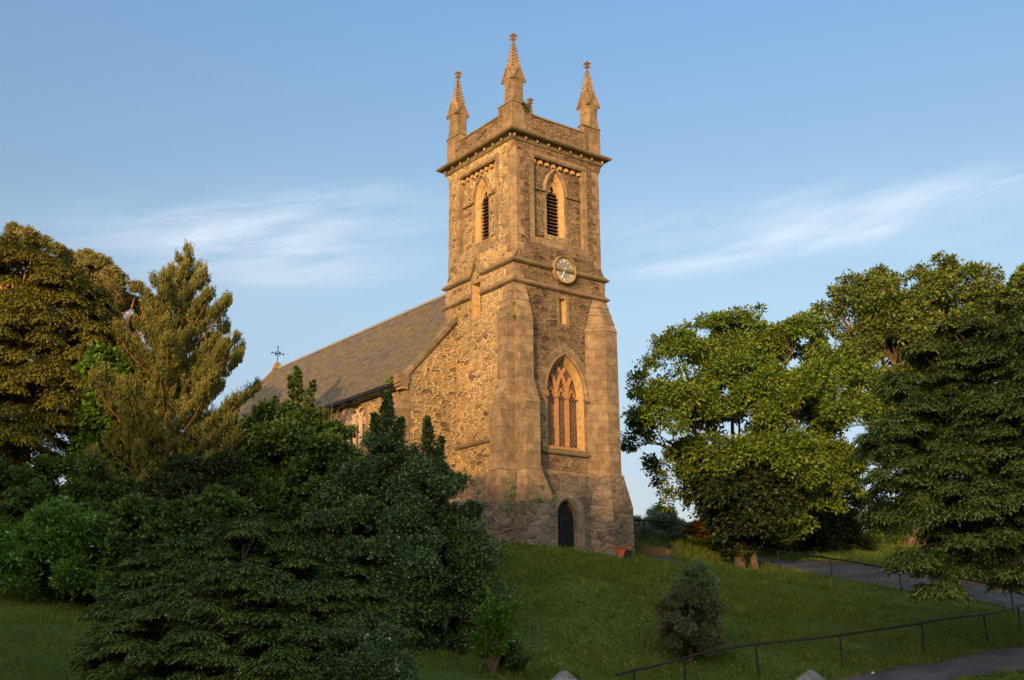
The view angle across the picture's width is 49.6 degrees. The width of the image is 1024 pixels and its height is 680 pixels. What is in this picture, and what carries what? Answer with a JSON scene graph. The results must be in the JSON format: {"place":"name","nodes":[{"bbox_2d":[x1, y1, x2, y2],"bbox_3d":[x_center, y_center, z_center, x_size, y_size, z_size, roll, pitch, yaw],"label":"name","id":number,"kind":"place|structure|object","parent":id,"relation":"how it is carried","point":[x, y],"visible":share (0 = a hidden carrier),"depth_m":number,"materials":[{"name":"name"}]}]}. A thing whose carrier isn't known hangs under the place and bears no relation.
{"place":"outdoors","nodes":[
{"label":"outdoors","id":0,"kind":"place"},
{"bbox_2d":[303,405,341,420],"bbox_3d":[-7.441,5.406,42.591,1.595,6.255,0.764,0,-15,0],"label":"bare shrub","id":1,"kind":"object","parent":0,"point":[331,415],"visible":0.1,"depth_m":43.34,"materials":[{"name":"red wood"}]},
{"bbox_2d":[0,534,1023,679],"bbox_3d":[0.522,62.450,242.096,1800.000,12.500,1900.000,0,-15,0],"label":"ground","id":2,"kind":"structure","parent":0,"point":[427,674],"depth_m":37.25,"materials":[{"name":"green plant"}]},
{"bbox_2d":[0,494,121,604],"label":"laurel bush","id":3,"kind":"object","parent":2,"relation":"on","point":[56,539],"visible":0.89,"depth_m":32.44,"materials":[{"name":"green plant"}]},
{"bbox_2d":[0,231,126,479],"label":"cypress tree","id":4,"kind":"object","parent":2,"relation":"on","point":[44,335],"visible":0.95,"depth_m":43.34,"materials":[{"name":"plant"}]},
{"bbox_2d":[0,452,144,584],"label":"elder bush","id":5,"kind":"object","parent":2,"relation":"on","point":[25,487],"visible":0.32,"depth_m":38.33,"materials":[{"name":"green plant"}]},
{"bbox_2d":[3,220,155,364],"bbox_3d":[-21.590,2.241,53.332,9.516,17.317,4.981,0,-15,0],"label":"pine tree","id":6,"kind":"object","parent":2,"relation":"on","point":[101,269],"visible":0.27,"depth_m":53.81,"materials":[{"name":"green plant"}]},
{"bbox_2d":[64,339,164,488],"bbox_3d":[-15.157,4.596,42.468,4.457,9.203,3.692,0,-15,0],"label":"sycamore tree","id":7,"kind":"object","parent":2,"relation":"on","point":[92,421],"visible":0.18,"depth_m":41.92,"materials":[{"name":"green plant"}]},
{"bbox_2d":[83,239,262,490],"bbox_3d":[-13.137,2.307,42.515,6.361,13.781,7.549,0,-15,0],"label":"pine tree","id":8,"kind":"object","parent":2,"relation":"on","point":[190,387],"visible":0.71,"depth_m":41.51,"materials":[{"name":"green plant"}]},
{"bbox_2d":[94,483,257,603],"bbox_3d":[-10.162,6.360,33.131,5.057,4.363,3.729,0,-15,0],"label":"hazel bush","id":9,"kind":"object","parent":2,"relation":"on","point":[138,523],"visible":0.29,"depth_m":32.62,"materials":[{"name":"green plant"}]},
{"bbox_2d":[127,447,261,501],"bbox_3d":[-11.428,6.164,39.219,4.723,5.394,4.566,6,-16,-22],"label":"rhododendron bush","id":10,"kind":"object","parent":2,"relation":"on","point":[179,476],"visible":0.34,"depth_m":38.92,"materials":[{"name":"green plant"}]},
{"bbox_2d":[59,512,424,679],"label":"hemlock bush","id":11,"kind":"object","parent":2,"relation":"on","point":[209,630],"visible":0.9,"depth_m":21.60,"materials":[{"name":"green plant"}]},
{"bbox_2d":[211,365,368,577],"bbox_3d":[-8.006,4.826,41.837,7.394,8.726,7.192,0,-15,0],"label":"sycamore tree","id":12,"kind":"object","parent":2,"relation":"on","point":[296,453],"visible":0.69,"depth_m":40.95,"materials":[{"name":"green plant"}]},
{"bbox_2d":[310,617,420,679],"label":"bramble","id":13,"kind":"object","parent":2,"relation":"on","point":[372,656],"visible":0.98,"depth_m":19.97,"materials":[{"name":"green plant"}]},
{"bbox_2d":[295,390,516,657],"bbox_3d":[-3.320,5.492,34.813,6.899,8.746,5.769,0,-15,0],"label":"holly tree","id":14,"kind":"object","parent":2,"relation":"on","point":[402,527],"visible":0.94,"depth_m":33.84,"materials":[{"name":"green plant"}]},
{"bbox_2d":[201,33,634,558],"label":"church","id":15,"kind":"structure","parent":2,"relation":"on","point":[527,398],"depth_m":49.63,"materials":[{"name":"brown stone"}]},
{"bbox_2d":[342,399,367,455],"bbox_3d":[-7.274,5.006,51.654,0.230,4.760,2.500,11,-19,-36],"label":"traceried window","id":16,"kind":"structure","parent":15,"relation":"in","point":[357,414],"depth_m":51.97,"materials":[{"name":"beige glass"}]},
{"bbox_2d":[384,376,392,387],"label":"wall grass","id":17,"kind":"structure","parent":15,"relation":"on","point":[389,379],"depth_m":49.00,"materials":[{"name":"green plant"}]},
{"bbox_2d":[470,278,481,322],"bbox_3d":[-1.506,-1.778,50.341,0.328,1.910,0.880,11,-19,-36],"label":"slit window","id":18,"kind":"structure","parent":15,"relation":"in","point":[475,286],"depth_m":50.47,"materials":[{"name":"stone"}]},
{"bbox_2d":[456,152,498,263],"bbox_3d":[-1.383,-6.040,51.515,0.680,4.470,3.370,11,-19,-36],"label":"belfry window","id":19,"kind":"structure","parent":15,"relation":"in","point":[481,196],"depth_m":51.63,"materials":[{"name":"stone"}]},
{"bbox_2d":[502,471,516,517],"bbox_3d":[-0.100,6.268,45.102,0.772,1.960,0.589,0,-15,0],"label":"ivy","id":20,"kind":"object","parent":15,"relation":"attached to","point":[510,493],"visible":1,"depth_m":45.06,"materials":[{"name":"green plant"}]},
{"bbox_2d":[521,99,532,114],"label":"wall fern","id":21,"kind":"object","parent":15,"relation":"attached to","point":[525,105],"depth_m":50.66,"materials":[{"name":"green plant"}]},
{"bbox_2d":[529,150,587,255],"bbox_3d":[1.978,-6.196,50.988,3.400,4.440,0.680,11,-19,-36],"label":"belfry window","id":22,"kind":"structure","parent":15,"relation":"in","point":[554,189],"depth_m":51.09,"materials":[{"name":"stone"}]},
{"bbox_2d":[557,295,568,327],"bbox_3d":[2.186,-1.242,49.585,0.680,1.460,0.308,11,-19,-36],"label":"slit window","id":23,"kind":"structure","parent":15,"relation":"in","point":[562,301],"depth_m":49.61,"materials":[{"name":"stone"}]},
{"bbox_2d":[539,342,589,451],"bbox_3d":[2.302,2.450,48.571,2.973,4.819,0.550,11,-19,-36],"label":"traceried window","id":24,"kind":"structure","parent":15,"relation":"in","point":[565,408],"depth_m":48.74,"materials":[{"name":"beige glass"}]},
{"bbox_2d":[556,491,584,549],"bbox_3d":[2.295,8.208,46.700,1.750,3.627,0.430,11,-19,-36],"label":"doorway","id":25,"kind":"structure","parent":15,"relation":"in","point":[569,521],"depth_m":47.02,"materials":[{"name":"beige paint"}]},
{"bbox_2d":[467,581,525,675],"bbox_3d":[-0.407,7.941,30.430,1.726,2.572,1.176,0,-15,0],"label":"cherry laurel","id":26,"kind":"object","parent":2,"relation":"on","point":[494,630],"visible":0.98,"depth_m":30.37,"materials":[{"name":"green plant"}]},
{"bbox_2d":[478,638,525,677],"bbox_3d":[-0.284,9.007,30.718,1.428,1.488,0.894,0,-15,0],"label":"bramble","id":27,"kind":"object","parent":2,"relation":"on","point":[515,650],"visible":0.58,"depth_m":30.62,"materials":[{"name":"green plant"}]},
{"bbox_2d":[550,670,577,679],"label":"stone pier","id":28,"kind":"structure","parent":2,"relation":"on","point":[563,675],"depth_m":11.44,"materials":[{"name":"grey stone"}]},
{"bbox_2d":[615,547,631,555],"bbox_3d":[4.710,9.070,47.059,0.840,0.557,0.035,4,-16,-17],"label":"guard","id":29,"kind":"object","parent":2,"relation":"on","point":[624,548],"visible":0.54,"depth_m":47.13,"materials":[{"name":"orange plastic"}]},
{"bbox_2d":[618,549,632,560],"bbox_3d":[4.766,9.074,46.483,0.640,0.560,0.360,7,-17,-25],"label":"floodlight","id":30,"kind":"object","parent":2,"relation":"on","point":[623,553],"visible":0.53,"depth_m":46.38,"materials":[{"name":"black paint"}]},
{"bbox_2d":[471,540,791,679],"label":"meadow flowers","id":31,"kind":"object","parent":2,"relation":"on","point":[588,606],"visible":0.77,"depth_m":38.30,"materials":[{"name":"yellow plant"}]},
{"bbox_2d":[639,546,672,556],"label":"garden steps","id":32,"kind":"structure","parent":2,"relation":"on","point":[661,550],"depth_m":55.79,"materials":[{"name":"brown stone"}]},
{"bbox_2d":[633,503,690,537],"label":"willow bush","id":33,"kind":"object","parent":2,"relation":"on","point":[657,528],"visible":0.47,"depth_m":76.50,"materials":[{"name":"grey plant"}]},
{"bbox_2d":[652,557,731,666],"bbox_3d":[5.676,8.998,36.046,2.374,3.867,2.571,6,-17,-23],"label":"evergreen bush","id":34,"kind":"object","parent":2,"relation":"on","point":[692,598],"visible":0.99,"depth_m":35.68,"materials":[{"name":"green plant"}]},
{"bbox_2d":[678,518,718,539],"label":"golden cypress","id":35,"kind":"object","parent":2,"relation":"on","point":[696,534],"visible":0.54,"depth_m":66.04,"materials":[{"name":"orange plant"}]},
{"bbox_2d":[666,533,734,553],"bbox_3d":[10.475,11.299,61.558,3.034,1.471,4.918,3,-16,-12],"label":"golden hedge","id":36,"kind":"object","parent":2,"relation":"on","point":[706,542],"visible":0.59,"depth_m":60.54,"materials":[{"name":"green plant"}]},
{"bbox_2d":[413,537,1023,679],"bbox_3d":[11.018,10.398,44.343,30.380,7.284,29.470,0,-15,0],"label":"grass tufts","id":37,"kind":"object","parent":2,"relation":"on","point":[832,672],"visible":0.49,"depth_m":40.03,"materials":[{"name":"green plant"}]},
{"bbox_2d":[620,301,886,569],"bbox_3d":[12.150,4.445,57.735,15.514,15.478,9.738,8,-17,-28],"label":"oak tree","id":38,"kind":"object","parent":2,"relation":"on","point":[740,488],"visible":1,"depth_m":56.16,"materials":[{"name":"green plant"}]},
{"bbox_2d":[727,457,880,552],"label":"laurel bush","id":39,"kind":"object","parent":2,"relation":"on","point":[837,531],"visible":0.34,"depth_m":66.98,"materials":[{"name":"green plant"}]},
{"bbox_2d":[796,670,825,679],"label":"stone pier","id":40,"kind":"structure","parent":2,"relation":"on","point":[810,675],"depth_m":11.43,"materials":[{"name":"grey stone"}]},
{"bbox_2d":[615,519,1023,679],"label":"railing","id":41,"kind":"object","parent":2,"relation":"on","point":[1013,607],"visible":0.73,"depth_m":36.22,"materials":[{"name":"black metal"}]},
{"bbox_2d":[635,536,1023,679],"bbox_3d":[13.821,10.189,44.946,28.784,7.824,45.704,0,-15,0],"label":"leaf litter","id":42,"kind":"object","parent":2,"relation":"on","point":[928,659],"visible":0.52,"depth_m":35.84,"materials":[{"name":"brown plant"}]},
{"bbox_2d":[863,527,904,544],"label":"box bush","id":43,"kind":"object","parent":2,"relation":"on","point":[881,535],"visible":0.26,"depth_m":71.57,"materials":[{"name":"green plant"}]},
{"bbox_2d":[757,556,1023,593],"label":"verge","id":44,"kind":"structure","parent":2,"relation":"on","point":[978,584],"depth_m":55.38,"materials":[{"name":"green plant"}]},
{"bbox_2d":[810,249,1011,546],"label":"oak tree","id":45,"kind":"object","parent":2,"relation":"on","point":[891,319],"visible":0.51,"depth_m":74.38,"materials":[{"name":"green plant"}]},
{"bbox_2d":[845,265,1023,602],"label":"yew tree","id":46,"kind":"object","parent":2,"relation":"on","point":[966,466],"visible":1,"depth_m":35.48,"materials":[{"name":"green plant"}]},
{"bbox_2d":[853,494,1021,551],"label":"yew bush","id":47,"kind":"object","parent":2,"relation":"on","point":[874,502],"visible":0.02,"depth_m":75.26,"materials":[{"name":"green plant"}]},
{"bbox_2d":[1005,263,1023,342],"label":"ash tree","id":48,"kind":"object","parent":2,"relation":"on","point":[1014,275],"visible":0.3,"depth_m":64.71,"materials":[{"name":"green plant"}]},
{"bbox_2d":[0,0,1023,541],"label":"sky","id":49,"kind":"structure","parent":0,"point":[761,151],"materials":[{"name":"blue"}]},
{"bbox_2d":[507,651,539,673],"bbox_3d":[0.132,9.110,31.306,1.388,0.692,1.388,0,-15,0],"label":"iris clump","id":50,"kind":"object","parent":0,"point":[518,665],"visible":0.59,"depth_m":31.09,"materials":[{"name":"green plant"}]},
{"bbox_2d":[647,554,684,564],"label":"path","id":51,"kind":"structure","parent":0,"point":[661,556],"depth_m":52.89,"materials":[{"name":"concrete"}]},
{"bbox_2d":[665,538,1023,611],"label":"path","id":52,"kind":"structure","parent":0,"point":[866,574],"depth_m":52.88,"materials":[{"name":"grey asphalt"}]},
{"bbox_2d":[832,645,1023,679],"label":"path","id":53,"kind":"structure","parent":0,"point":[988,663],"depth_m":33.85,"materials":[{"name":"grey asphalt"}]}
]}

